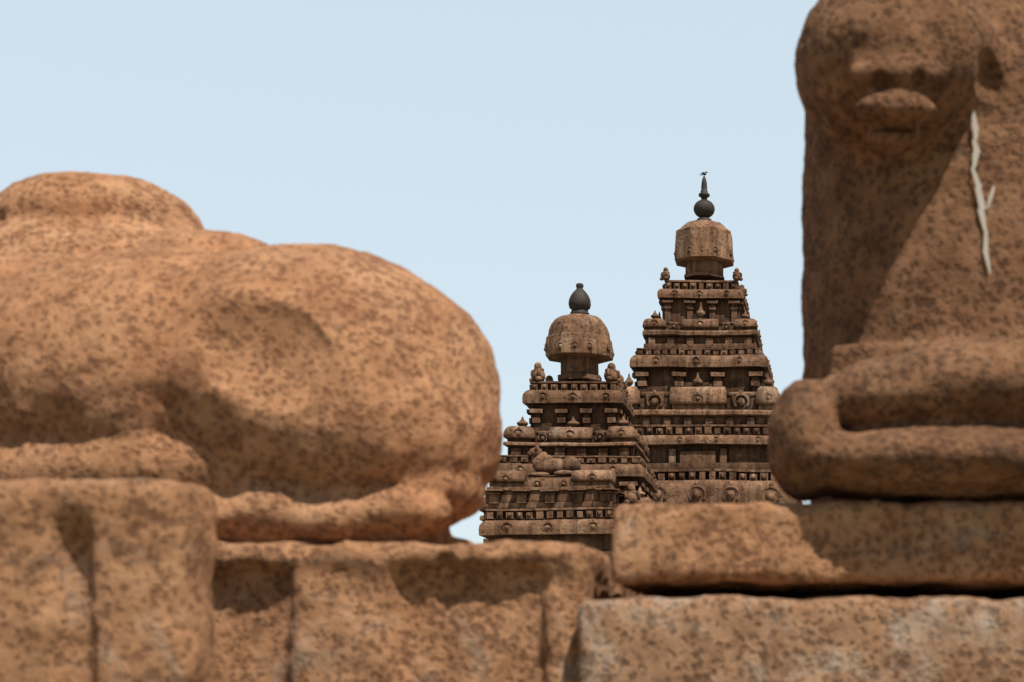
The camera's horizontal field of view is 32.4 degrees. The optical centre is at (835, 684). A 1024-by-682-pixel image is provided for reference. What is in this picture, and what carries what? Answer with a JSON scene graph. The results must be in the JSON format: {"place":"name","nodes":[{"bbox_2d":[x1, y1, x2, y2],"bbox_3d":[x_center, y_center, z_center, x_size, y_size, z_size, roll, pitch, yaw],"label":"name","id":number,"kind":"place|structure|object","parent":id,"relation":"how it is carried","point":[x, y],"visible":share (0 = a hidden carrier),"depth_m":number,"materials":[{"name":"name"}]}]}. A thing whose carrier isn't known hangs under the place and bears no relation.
{"place":"outdoors","nodes":[
{"label":"outdoors","id":0,"kind":"place"},
{"bbox_2d":[0,477,217,681],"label":"block wall","id":1,"kind":"structure","parent":0,"point":[106,580],"depth_m":3.00,"materials":[{"name":"stone"}]},
{"bbox_2d":[0,0,817,543],"label":"sky","id":2,"kind":"structure","parent":0,"point":[509,156],"materials":[{"name":"blue"}]},
{"bbox_3d":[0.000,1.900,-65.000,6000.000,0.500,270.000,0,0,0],"label":"sandy ground","id":3,"kind":"object","parent":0,"visible":0},
{"bbox_2d":[211,539,642,681],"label":"stone block","id":4,"kind":"structure","parent":3,"relation":"on","point":[504,610],"depth_m":3.64,"materials":[{"name":"brown stone"}]},
{"bbox_2d":[0,171,502,545],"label":"bull statue","id":5,"kind":"object","parent":4,"relation":"on","point":[316,394],"visible":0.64,"depth_m":3.66,"materials":[{"name":"stone"}]},
{"bbox_2d":[478,220,796,558],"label":"temple tower","id":6,"kind":"structure","parent":3,"relation":"on","point":[704,458],"depth_m":51.25,"materials":[{"name":"stone"}]},
{"bbox_2d":[480,245,801,531],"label":"carved ornaments","id":7,"kind":"object","parent":6,"relation":"on","point":[545,465],"visible":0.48,"depth_m":39.68,"materials":[{"name":"stone"}]},
{"bbox_2d":[568,176,714,314],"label":"finial","id":8,"kind":"object","parent":6,"relation":"on","point":[579,298],"visible":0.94,"depth_m":40.02,"materials":[{"name":"black stone"}]},
{"bbox_2d":[577,595,1023,681],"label":"wall","id":9,"kind":"structure","parent":3,"relation":"on","point":[732,638],"depth_m":3.55,"materials":[{"name":"stone"}]},
{"bbox_2d":[610,499,1023,600],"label":"stone slab","id":10,"kind":"structure","parent":9,"relation":"on","point":[873,547],"depth_m":3.62,"materials":[{"name":"brown stone"}]},
{"bbox_2d":[767,0,1023,503],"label":"seated statue","id":11,"kind":"object","parent":10,"relation":"on","point":[908,388],"visible":0.89,"depth_m":3.84,"materials":[{"name":"stone"}]},
{"bbox_2d":[971,109,994,272],"bbox_3d":[0.335,-1.123,3.884,0.055,0.376,0.006,0,0,0],"label":"bird lime streak","id":12,"kind":"object","parent":11,"relation":"attached to","point":[979,193],"visible":1,"depth_m":3.88,"materials":[{"name":"white"}]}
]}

